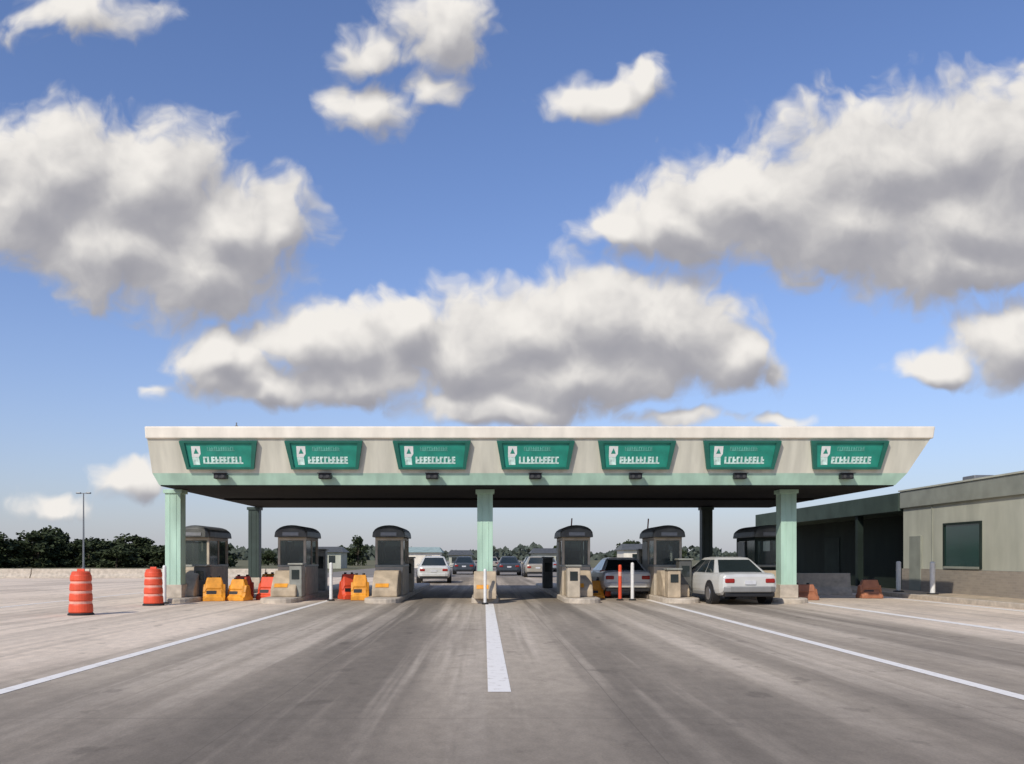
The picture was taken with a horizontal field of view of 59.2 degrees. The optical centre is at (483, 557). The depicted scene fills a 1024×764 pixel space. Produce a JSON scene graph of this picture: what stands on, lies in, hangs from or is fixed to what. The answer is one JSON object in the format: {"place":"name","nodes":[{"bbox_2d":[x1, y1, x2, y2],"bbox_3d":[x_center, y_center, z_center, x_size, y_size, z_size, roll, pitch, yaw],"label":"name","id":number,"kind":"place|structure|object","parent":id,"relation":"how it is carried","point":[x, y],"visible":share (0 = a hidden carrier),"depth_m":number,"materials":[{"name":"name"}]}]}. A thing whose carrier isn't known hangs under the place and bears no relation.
{"place":"outdoors","nodes":[
{"label":"outdoors","id":0,"kind":"place"},
{"bbox_2d":[318,547,348,568],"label":"service building","id":1,"kind":"structure","parent":0,"point":[337,557],"depth_m":110.00,"materials":[{"name":"grey glass"}]},
{"bbox_2d":[409,547,443,567],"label":"service building","id":2,"kind":"structure","parent":0,"point":[419,553],"depth_m":115.00,"materials":[{"name":"white glass"}]},
{"bbox_2d":[0,560,891,588],"bbox_3d":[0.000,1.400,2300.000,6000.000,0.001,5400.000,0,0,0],"label":"ground","id":3,"kind":"structure","parent":0,"point":[241,564],"depth_m":121.21,"materials":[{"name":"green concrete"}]},
{"bbox_2d":[0,532,21,567],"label":"tree","id":4,"kind":"object","parent":3,"relation":"on","point":[3,536],"visible":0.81,"depth_m":114.46,"materials":[{"name":"green plant"}]},
{"bbox_2d":[0,538,35,567],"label":"tree","id":5,"kind":"object","parent":3,"relation":"on","point":[5,558],"visible":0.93,"depth_m":114.86,"materials":[{"name":"green plant"}]},
{"bbox_2d":[7,530,60,567],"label":"tree","id":6,"kind":"object","parent":3,"relation":"on","point":[42,543],"visible":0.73,"depth_m":117.09,"materials":[{"name":"green plant"}]},
{"bbox_2d":[26,525,72,566],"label":"tree","id":7,"kind":"object","parent":3,"relation":"on","point":[46,530],"visible":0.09,"depth_m":127.60,"materials":[{"name":"green plant"}]},
{"bbox_2d":[32,531,72,566],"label":"tree","id":8,"kind":"object","parent":3,"relation":"on","point":[64,536],"visible":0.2,"depth_m":126.60,"materials":[{"name":"green plant"}]},
{"bbox_2d":[34,537,79,567],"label":"tree","id":9,"kind":"object","parent":3,"relation":"on","point":[50,554],"visible":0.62,"depth_m":118.93,"materials":[{"name":"green plant"}]},
{"bbox_2d":[51,545,87,566],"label":"tree","id":10,"kind":"object","parent":3,"relation":"on","point":[59,553],"visible":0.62,"depth_m":120.28,"materials":[{"name":"green plant"}]},
{"bbox_2d":[76,492,90,568],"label":"street lamp","id":11,"kind":"object","parent":3,"relation":"on","point":[83,559],"visible":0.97,"depth_m":99.92,"materials":[{"name":"metal"}]},
{"bbox_2d":[60,539,111,567],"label":"tree","id":12,"kind":"object","parent":3,"relation":"on","point":[92,547],"visible":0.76,"depth_m":120.47,"materials":[{"name":"green plant"}]},
{"bbox_2d":[94,545,146,567],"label":"tree","id":13,"kind":"object","parent":3,"relation":"on","point":[116,555],"visible":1,"depth_m":116.66,"materials":[{"name":"green plant"}]},
{"bbox_2d":[100,544,145,567],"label":"tree","id":14,"kind":"object","parent":3,"relation":"on","point":[134,550],"visible":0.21,"depth_m":121.25,"materials":[{"name":"green plant"}]},
{"bbox_2d":[114,533,155,566],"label":"tree","id":15,"kind":"object","parent":3,"relation":"on","point":[143,542],"visible":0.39,"depth_m":125.61,"materials":[{"name":"green plant"}]},
{"bbox_2d":[144,545,164,567],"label":"tree","id":16,"kind":"object","parent":3,"relation":"on","point":[157,553],"visible":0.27,"depth_m":113.61,"materials":[{"name":"green plant"}]},
{"bbox_2d":[261,550,277,565],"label":"tree","id":17,"kind":"object","parent":3,"relation":"on","point":[267,557],"visible":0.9,"depth_m":149.57,"materials":[{"name":"green plant"}]},
{"bbox_2d":[345,535,369,565],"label":"tree","id":18,"kind":"object","parent":3,"relation":"on","point":[357,541],"visible":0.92,"depth_m":149.39,"materials":[{"name":"green plant"}]},
{"bbox_2d":[228,542,736,559],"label":"distant wood","id":19,"kind":"object","parent":3,"relation":"on","point":[520,552],"visible":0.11,"depth_m":411.85,"materials":[{"name":"green plant"}]},
{"bbox_2d":[447,550,472,566],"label":"service building","id":20,"kind":"structure","parent":0,"point":[453,555],"depth_m":128.00,"materials":[{"name":"grey glass"}]},
{"bbox_2d":[328,560,593,576],"bbox_3d":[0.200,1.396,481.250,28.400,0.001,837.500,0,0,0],"label":"highway road","id":21,"kind":"structure","parent":0,"point":[369,572],"depth_m":76.63,"materials":[{"name":"asphalt"}]},
{"bbox_2d":[452,556,476,573],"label":"car","id":22,"kind":"object","parent":21,"relation":"on","point":[464,564],"visible":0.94,"depth_m":71.79,"materials":[{"name":"grey metal"}]},
{"bbox_2d":[495,556,520,574],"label":"car","id":23,"kind":"object","parent":21,"relation":"on","point":[508,564],"visible":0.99,"depth_m":67.85,"materials":[{"name":"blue metal"}]},
{"bbox_2d":[521,556,542,576],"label":"car","id":24,"kind":"object","parent":21,"relation":"on","point":[532,565],"visible":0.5,"depth_m":62.06,"materials":[{"name":"white metal"}]},
{"bbox_2d":[0,577,1023,763],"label":"road","id":25,"kind":"structure","parent":0,"point":[626,680],"depth_m":10.10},
{"bbox_2d":[0,569,31,577],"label":"concrete barrier","id":26,"kind":"object","parent":25,"relation":"on","point":[15,573],"visible":0.89,"depth_m":59.86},
{"bbox_2d":[30,569,89,577],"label":"concrete barrier","id":27,"kind":"object","parent":25,"relation":"on","point":[51,573],"visible":0.66,"depth_m":59.86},
{"bbox_2d":[67,569,93,615],"bbox_3d":[-9.720,0.836,21.700,0.600,1.110,0.600,0,0,0],"label":"traffic barrel","id":28,"kind":"object","parent":25,"relation":"on","point":[80,596],"visible":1,"depth_m":21.49,"materials":[{"name":"orange plastic"}]},
{"bbox_2d":[90,569,145,577],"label":"concrete barrier","id":29,"kind":"object","parent":25,"relation":"on","point":[117,573],"visible":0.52,"depth_m":59.86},
{"bbox_2d":[142,567,163,605],"bbox_3d":[-9.550,0.836,26.000,0.600,1.110,0.600,0,0,0],"label":"traffic barrel","id":30,"kind":"object","parent":25,"relation":"on","point":[153,588],"visible":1,"depth_m":25.79,"materials":[{"name":"plastic"}]},
{"bbox_2d":[0,600,326,693],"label":"road marking","id":31,"kind":"object","parent":25,"relation":"on","point":[29,683],"visible":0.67,"depth_m":12.47,"materials":[{"name":"paint"}]},
{"bbox_2d":[162,565,168,603],"bbox_3d":[-9.550,0.816,26.900,0.242,1.150,0.236,0,0,0],"label":"marker post","id":32,"kind":"object","parent":25,"relation":"on","point":[164,574],"visible":0.81,"depth_m":26.85,"materials":[{"name":"white paint"}]},
{"bbox_2d":[166,587,257,603],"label":"traffic island","id":33,"kind":"structure","parent":25,"relation":"on","point":[185,600],"depth_m":27.39,"materials":[{"name":"concrete"}]},
{"bbox_2d":[186,570,198,596],"bbox_3d":[-9.500,0.840,28.850,0.800,0.820,1.300,0,0,0],"label":"concrete bumper","id":34,"kind":"object","parent":33,"relation":"on","point":[192,580],"visible":0.35,"depth_m":28.48,"materials":[{"name":"grey concrete"}]},
{"bbox_2d":[192,564,211,595],"bbox_3d":[-9.080,0.745,28.995,0.480,1.010,0.590,0,0,0],"label":"toll cabinet","id":35,"kind":"object","parent":33,"relation":"on","point":[203,571],"visible":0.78,"depth_m":28.75,"materials":[{"name":"metal"}]},
{"bbox_2d":[186,525,231,592],"bbox_3d":[-9.500,0.100,30.690,1.080,2.300,2.620,0,0,0],"label":"toll booth","id":36,"kind":"object","parent":33,"relation":"on","point":[206,545],"visible":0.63,"depth_m":29.64,"materials":[{"name":"metal"}]},
{"bbox_2d":[186,540,206,564],"bbox_3d":[-9.500,-0.151,29.627,0.756,0.795,0.015,0,0,0],"label":"window","id":37,"kind":"structure","parent":36,"relation":"in","point":[196,550],"depth_m":29.62,"materials":[{"name":"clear glass"}]},
{"bbox_2d":[210,541,217,564],"bbox_3d":[-9.070,-0.151,30.170,0.016,0.795,0.976,0,0,0],"label":"window","id":38,"kind":"structure","parent":36,"relation":"in","point":[213,544],"depth_m":30.14,"materials":[{"name":"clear glass"}]},
{"bbox_2d":[219,542,224,563],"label":"window","id":39,"kind":"structure","parent":36,"relation":"in","point":[221,544],"depth_m":31.77,"materials":[{"name":"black glass"}]},
{"bbox_2d":[203,576,225,600],"bbox_3d":[-8.600,0.996,28.700,0.680,0.790,0.600,0,0,-14],"label":"plastic barrier","id":40,"kind":"object","parent":25,"relation":"on","point":[214,588],"visible":0.99,"depth_m":28.53,"materials":[{"name":"plastic"}]},
{"bbox_2d":[225,578,252,600],"bbox_3d":[-7.860,1.028,28.900,0.680,0.727,0.600,0,0,20],"label":"plastic barrier","id":41,"kind":"object","parent":25,"relation":"on","point":[239,590],"visible":1,"depth_m":28.73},
{"bbox_2d":[235,575,253,596],"bbox_3d":[-8.300,0.996,31.000,0.720,0.790,0.600,0,0,-11],"label":"plastic barrier","id":42,"kind":"object","parent":25,"relation":"on","point":[249,581],"visible":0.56,"depth_m":30.91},
{"bbox_2d":[228,569,265,577],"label":"concrete barrier","id":43,"kind":"object","parent":25,"relation":"on","point":[233,573],"visible":0.22,"depth_m":59.87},
{"bbox_2d":[256,575,273,599],"bbox_3d":[-7.050,0.996,29.600,0.720,0.790,0.600,0,0,17],"label":"plastic barrier","id":44,"kind":"object","parent":25,"relation":"on","point":[264,586],"visible":0.51,"depth_m":29.46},
{"bbox_2d":[260,584,338,603],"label":"traffic island","id":45,"kind":"structure","parent":25,"relation":"on","point":[280,600],"depth_m":27.85,"materials":[{"name":"concrete"}]},
{"bbox_2d":[271,570,296,596],"bbox_3d":[-6.300,0.840,28.850,0.800,0.820,1.300,0,0,0],"label":"concrete bumper","id":46,"kind":"object","parent":45,"relation":"on","point":[281,586],"visible":0.73,"depth_m":28.30,"materials":[{"name":"beige concrete"}]},
{"bbox_2d":[288,563,305,596],"bbox_3d":[-5.940,0.720,28.595,0.480,1.060,0.590,0,0,0],"label":"toll cabinet","id":47,"kind":"object","parent":45,"relation":"on","point":[297,574],"visible":0.97,"depth_m":28.35,"materials":[{"name":"metal"}]},
{"bbox_2d":[274,525,320,594],"bbox_3d":[-6.300,0.100,30.590,1.080,2.300,2.620,0,0,0],"label":"toll booth","id":48,"kind":"object","parent":45,"relation":"on","point":[296,544],"visible":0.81,"depth_m":29.52,"materials":[{"name":"metal"}]},
{"bbox_2d":[280,540,303,564],"bbox_3d":[-6.300,-0.151,29.527,0.756,0.795,0.015,0,0,0],"label":"window","id":49,"kind":"structure","parent":48,"relation":"in","point":[291,551],"depth_m":29.52,"materials":[{"name":"grey glass"}]},
{"bbox_2d":[306,541,310,564],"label":"window","id":50,"kind":"structure","parent":48,"relation":"in","point":[308,543],"depth_m":30.06,"materials":[{"name":"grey glass"}]},
{"bbox_2d":[318,549,328,589],"bbox_3d":[-6.150,0.470,33.995,0.480,1.560,0.590,0,0,0],"label":"toll cabinet","id":51,"kind":"object","parent":45,"relation":"on","point":[323,569],"visible":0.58,"depth_m":33.75,"materials":[{"name":"metal"}]},
{"bbox_2d":[327,562,334,600],"bbox_3d":[-4.880,0.781,28.700,0.242,1.220,0.236,0,0,0],"label":"marker post","id":52,"kind":"object","parent":25,"relation":"on","point":[330,581],"visible":1,"depth_m":28.65,"materials":[{"name":"white paint"}]},
{"bbox_2d":[338,572,354,598],"bbox_3d":[-4.500,0.949,29.900,0.576,0.885,0.600,0,0,-29],"label":"plastic barrier","id":53,"kind":"object","parent":25,"relation":"on","point":[345,586],"visible":0.59,"depth_m":29.71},
{"bbox_2d":[351,573,368,599],"bbox_3d":[-4.020,0.957,29.200,0.578,0.869,0.600,0,0,-6],"label":"plastic barrier","id":54,"kind":"object","parent":25,"relation":"on","point":[359,587],"visible":0.94,"depth_m":29.04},
{"bbox_2d":[364,583,429,603],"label":"traffic island","id":55,"kind":"structure","parent":25,"relation":"on","point":[419,587],"depth_m":27.85,"materials":[{"name":"concrete"}]},
{"bbox_2d":[372,570,400,596],"bbox_3d":[-3.120,0.840,28.850,0.800,0.820,1.300,0,0,0],"label":"concrete bumper","id":56,"kind":"object","parent":55,"relation":"on","point":[386,583],"visible":0.99,"depth_m":28.41,"materials":[{"name":"beige concrete"}]},
{"bbox_2d":[372,525,410,594],"bbox_3d":[-3.120,0.100,30.690,1.080,2.300,2.620,0,0,0],"label":"toll booth","id":57,"kind":"object","parent":55,"relation":"on","point":[391,547],"visible":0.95,"depth_m":29.62,"materials":[{"name":"metal"}]},
{"bbox_2d":[378,540,400,564],"bbox_3d":[-3.120,-0.151,29.627,0.756,0.795,0.015,0,0,0],"label":"window","id":58,"kind":"structure","parent":57,"relation":"in","point":[389,551],"depth_m":29.62,"materials":[{"name":"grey glass"}]},
{"bbox_2d":[409,557,415,590],"bbox_3d":[-2.770,0.620,32.995,0.480,1.260,0.590,0,0,0],"label":"toll cabinet","id":59,"kind":"object","parent":55,"relation":"on","point":[411,573],"visible":0.49,"depth_m":32.75,"materials":[{"name":"metal"}]},
{"bbox_2d":[416,556,452,582],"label":"car","id":60,"kind":"object","parent":25,"relation":"on","point":[433,567],"visible":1,"depth_m":47.81,"materials":[{"name":"white metal"}]},
{"bbox_2d":[471,592,498,602],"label":"traffic island","id":61,"kind":"structure","parent":25,"relation":"on","point":[473,600],"depth_m":27.30,"materials":[{"name":"concrete"}]},
{"bbox_2d":[474,571,495,598],"bbox_3d":[0.030,0.840,27.190,0.680,0.820,0.780,0,0,0],"label":"concrete bumper","id":62,"kind":"object","parent":61,"relation":"on","point":[479,585],"visible":0.92,"depth_m":26.90,"materials":[{"name":"beige concrete"}]},
{"bbox_2d":[145,423,934,597],"bbox_3d":[1.602,-1.385,32.448,22.984,5.270,12.694,0,0,0],"label":"toll canopy","id":63,"kind":"object","parent":61,"relation":"on","point":[484,483],"visible":0.7,"depth_m":26.53,"materials":[{"name":"green paint"}]},
{"bbox_2d":[179,441,256,468],"bbox_3d":[-7.720,-2.977,26.256,2.260,0.830,0.120,0,18,0],"label":"lane sign","id":64,"kind":"object","parent":63,"relation":"attached to","point":[219,454],"visible":1,"depth_m":26.23,"materials":[{"name":"metal"}]},
{"bbox_2d":[284,441,362,468],"bbox_3d":[-4.660,-2.977,26.256,2.260,0.830,0.120,0,18,0],"label":"lane sign","id":65,"kind":"object","parent":63,"relation":"attached to","point":[324,454],"visible":1,"depth_m":26.23,"materials":[{"name":"metal"}]},
{"bbox_2d":[393,441,470,468],"bbox_3d":[-1.520,-2.977,26.256,2.260,0.830,0.120,0,18,0],"label":"lane sign","id":66,"kind":"object","parent":63,"relation":"attached to","point":[431,454],"visible":1,"depth_m":26.23,"materials":[{"name":"metal"}]},
{"bbox_2d":[497,441,574,468],"bbox_3d":[1.500,-2.977,26.256,2.260,0.830,0.120,0,18,0],"label":"lane sign","id":67,"kind":"object","parent":63,"relation":"attached to","point":[535,454],"visible":1,"depth_m":26.23,"materials":[{"name":"metal"}]},
{"bbox_2d":[598,441,675,468],"bbox_3d":[4.440,-2.977,26.256,2.260,0.830,0.120,0,18,0],"label":"lane sign","id":68,"kind":"object","parent":63,"relation":"attached to","point":[636,454],"visible":1,"depth_m":26.23,"materials":[{"name":"metal"}]},
{"bbox_2d":[703,441,781,468],"bbox_3d":[7.500,-2.977,26.256,2.260,0.830,0.120,0,18,0],"label":"lane sign","id":69,"kind":"object","parent":63,"relation":"attached to","point":[741,454],"visible":1,"depth_m":26.23,"materials":[{"name":"metal"}]},
{"bbox_2d":[810,441,889,468],"bbox_3d":[10.620,-2.977,26.256,2.260,0.830,0.120,0,18,0],"label":"lane sign","id":70,"kind":"object","parent":63,"relation":"attached to","point":[847,454],"visible":1,"depth_m":26.23,"materials":[{"name":"metal"}]},
{"bbox_2d":[485,603,510,691],"bbox_3d":[0.160,1.391,18.250,0.240,0.001,17.900,0,0,0],"label":"road marking","id":71,"kind":"object","parent":25,"relation":"on","point":[497,676],"visible":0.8,"depth_m":12.47,"materials":[{"name":"paint"}]},
{"bbox_2d":[536,583,599,603],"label":"traffic island","id":72,"kind":"structure","parent":25,"relation":"on","point":[565,599],"depth_m":27.85,"materials":[{"name":"concrete"}]},
{"bbox_2d":[541,557,553,587],"bbox_3d":[2.570,0.620,36.495,0.480,1.260,0.590,0,0,0],"label":"toll cabinet","id":73,"kind":"object","parent":72,"relation":"on","point":[547,572],"visible":0.99,"depth_m":36.25,"materials":[{"name":"metal"}]},
{"bbox_2d":[565,565,581,597],"bbox_3d":[2.770,0.745,27.995,0.480,1.010,0.590,0,0,0],"label":"toll cabinet","id":74,"kind":"object","parent":72,"relation":"on","point":[572,581],"visible":1,"depth_m":27.75,"materials":[{"name":"metal"}]},
{"bbox_2d":[554,525,592,594],"bbox_3d":[3.020,0.100,30.590,1.080,2.300,2.620,0,0,0],"label":"toll booth","id":75,"kind":"object","parent":72,"relation":"on","point":[573,544],"visible":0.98,"depth_m":29.52,"materials":[{"name":"metal"}]},
{"bbox_2d":[565,540,587,564],"bbox_3d":[3.020,-0.151,29.527,0.756,0.795,0.015,0,0,0],"label":"window","id":76,"kind":"structure","parent":75,"relation":"in","point":[576,551],"depth_m":29.52,"materials":[{"name":"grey glass"}]},
{"bbox_2d":[564,570,592,596],"bbox_3d":[3.020,0.840,28.850,0.800,0.820,1.300,0,0,0],"label":"concrete bumper","id":77,"kind":"object","parent":72,"relation":"on","point":[586,587],"visible":0.59,"depth_m":28.41,"materials":[{"name":"beige concrete"}]},
{"bbox_2d":[592,579,604,597],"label":"plastic barrier","id":78,"kind":"object","parent":25,"relation":"on","point":[598,591],"visible":0.56,"depth_m":30.45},
{"bbox_2d":[616,565,623,599],"bbox_3d":[4.380,0.816,29.000,0.242,1.150,0.236,0,0,0],"label":"marker post","id":79,"kind":"object","parent":25,"relation":"on","point":[619,582],"visible":1,"depth_m":28.95,"materials":[{"name":"orange plastic"}]},
{"bbox_2d":[590,557,650,595],"bbox_3d":[4.820,0.729,32.365,2.060,1.435,4.570,0,0,0],"label":"car","id":80,"kind":"object","parent":25,"relation":"on","point":[607,577],"visible":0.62,"depth_m":30.22,"materials":[{"name":"grey metal"}]},
{"bbox_2d":[622,591,699,603],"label":"traffic island","id":81,"kind":"structure","parent":25,"relation":"on","point":[685,600],"depth_m":27.59,"materials":[{"name":"concrete"}]},
{"bbox_2d":[639,525,684,594],"bbox_3d":[6.050,0.100,30.690,1.080,2.300,2.620,0,0,0],"label":"toll booth","id":82,"kind":"object","parent":81,"relation":"on","point":[661,547],"visible":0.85,"depth_m":29.62,"materials":[{"name":"metal"}]},
{"bbox_2d":[643,542,647,570],"bbox_3d":[5.595,0.335,31.200,0.050,1.730,0.840,0,0,0],"label":"door","id":83,"kind":"structure","parent":82,"relation":"in","point":[645,544],"depth_m":31.05,"materials":[{"name":"metal"}]},
{"bbox_2d":[649,541,653,564],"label":"window","id":84,"kind":"structure","parent":82,"relation":"in","point":[651,543],"depth_m":30.17,"materials":[{"name":"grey glass"}]},
{"bbox_2d":[656,540,678,564],"bbox_3d":[6.050,-0.151,29.627,0.756,0.795,0.015,0,0,0],"label":"window","id":85,"kind":"structure","parent":82,"relation":"in","point":[667,551],"depth_m":29.62,"materials":[{"name":"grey glass"}]},
{"bbox_2d":[663,568,682,597],"bbox_3d":[5.850,0.795,27.895,0.480,0.910,0.590,0,0,0],"label":"toll cabinet","id":86,"kind":"object","parent":81,"relation":"on","point":[672,582],"visible":1,"depth_m":27.65,"materials":[{"name":"metal"}]},
{"bbox_2d":[657,570,689,596],"bbox_3d":[6.050,0.840,28.850,0.800,0.820,1.300,0,0,0],"label":"concrete bumper","id":87,"kind":"object","parent":81,"relation":"on","point":[685,591],"visible":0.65,"depth_m":28.53,"materials":[{"name":"beige concrete"}]},
{"bbox_2d":[674,558,693,596],"bbox_3d":[6.350,0.645,28.595,0.480,1.210,0.590,0,0,0],"label":"toll cabinet","id":88,"kind":"object","parent":81,"relation":"on","point":[685,564],"visible":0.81,"depth_m":28.35,"materials":[{"name":"metal"}]},
{"bbox_2d":[692,557,775,603],"bbox_3d":[7.503,0.719,28.364,2.060,1.455,4.773,0,0,-5],"label":"car","id":89,"kind":"object","parent":25,"relation":"on","point":[714,579],"visible":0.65,"depth_m":26.59,"materials":[{"name":"white metal"}]},
{"bbox_2d":[739,597,807,603],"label":"traffic island","id":90,"kind":"structure","parent":25,"relation":"on","point":[799,600],"depth_m":27.18,"materials":[{"name":"concrete"}]},
{"bbox_2d":[733,525,775,569],"bbox_3d":[9.350,0.100,30.590,1.080,2.300,2.620,0,0,0],"label":"toll booth","id":91,"kind":"object","parent":90,"relation":"on","point":[757,547],"visible":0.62,"depth_m":29.52,"materials":[{"name":"metal"}]},
{"bbox_2d":[737,542,744,556],"bbox_3d":[8.895,0.335,31.100,0.050,1.730,0.840,0,0,0],"label":"door","id":92,"kind":"structure","parent":91,"relation":"in","point":[740,545],"depth_m":31.07,"materials":[{"name":"metal"}]},
{"bbox_2d":[747,540,754,562],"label":"window","id":93,"kind":"structure","parent":91,"relation":"in","point":[750,544],"depth_m":29.99,"materials":[{"name":"grey glass"}]},
{"bbox_2d":[758,540,775,564],"bbox_3d":[9.350,-0.151,29.527,0.756,0.795,0.015,0,0,0],"label":"window","id":94,"kind":"structure","parent":91,"relation":"in","point":[766,548],"depth_m":29.52,"materials":[{"name":"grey glass"}]},
{"bbox_2d":[797,583,818,599],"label":"plastic barrier","id":95,"kind":"object","parent":25,"relation":"on","point":[808,591],"visible":0.5,"depth_m":29.24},
{"bbox_2d":[797,573,852,594],"bbox_3d":[11.950,0.996,33.500,3.300,0.800,0.594,0,0,0],"label":"concrete barrier","id":96,"kind":"object","parent":25,"relation":"on","point":[831,583],"visible":0.48,"depth_m":33.38,"materials":[{"name":"concrete"}]},
{"bbox_2d":[648,600,1023,699],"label":"road marking","id":97,"kind":"object","parent":25,"relation":"on","point":[992,689],"visible":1,"depth_m":12.11,"materials":[{"name":"paint"}]},
{"bbox_2d":[856,578,882,597],"bbox_3d":[13.100,1.056,30.600,0.720,0.670,0.600,0,0,0],"label":"plastic barrier","id":98,"kind":"object","parent":25,"relation":"on","point":[866,588],"visible":1,"depth_m":30.44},
{"bbox_2d":[808,602,1023,633],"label":"road marking","id":99,"kind":"object","parent":25,"relation":"on","point":[925,618],"depth_m":20.07,"materials":[{"name":"paint"}]},
{"bbox_2d":[0,0,1023,553],"label":"sky","id":100,"kind":"structure","parent":0,"point":[213,212],"materials":[{"name":"blue"}]},
{"bbox_2d":[529,548,556,560],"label":"service building","id":101,"kind":"structure","parent":0,"point":[552,552],"depth_m":120.28,"materials":[{"name":"metal"}]},
{"bbox_2d":[615,544,641,558],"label":"service building","id":102,"kind":"structure","parent":0,"point":[626,550],"depth_m":100.62,"materials":[{"name":"grey concrete"}]},
{"bbox_2d":[755,493,902,588],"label":"dark annex building","id":103,"kind":"structure","parent":0,"point":[858,540],"depth_m":42.61,"materials":[{"name":"metal"}]},
{"bbox_2d":[825,538,839,572],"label":"door","id":104,"kind":"structure","parent":103,"relation":"in","point":[832,545],"depth_m":46.90,"materials":[{"name":"metal"}]},
{"bbox_2d":[851,586,1023,608],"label":"pavement","id":105,"kind":"structure","parent":0,"point":[1015,603],"depth_m":28.30,"materials":[{"name":"concrete"}]},
{"bbox_2d":[893,561,903,591],"bbox_3d":[15.200,0.710,33.000,0.374,1.120,0.365,0,0,0],"label":"marker post","id":106,"kind":"object","parent":105,"relation":"on","point":[898,576],"visible":1,"depth_m":32.93,"materials":[{"name":"white paint"}]},
{"bbox_2d":[926,561,937,594],"bbox_3d":[15.300,0.710,30.700,0.374,1.120,0.365,0,0,0],"label":"marker post","id":107,"kind":"object","parent":105,"relation":"on","point":[932,577],"visible":1,"depth_m":30.63,"materials":[{"name":"white paint"}]},
{"bbox_2d":[898,471,1023,598],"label":"toll office building","id":108,"kind":"structure","parent":0,"point":[966,534],"depth_m":30.47,"materials":[{"name":"beige concrete"}]},
{"bbox_2d":[909,536,921,590],"bbox_3d":[16.385,0.230,34.150,0.090,2.060,0.900,0,0,0],"label":"door","id":109,"kind":"structure","parent":108,"relation":"in","point":[915,542],"depth_m":34.08,"materials":[{"name":"metal"}]},
{"bbox_2d":[943,521,981,568],"bbox_3d":[16.380,-0.400,30.850,0.120,1.600,2.440,0,0,0],"label":"window","id":110,"kind":"structure","parent":108,"relation":"in","point":[962,541],"depth_m":30.81,"materials":[{"name":"green glass"}]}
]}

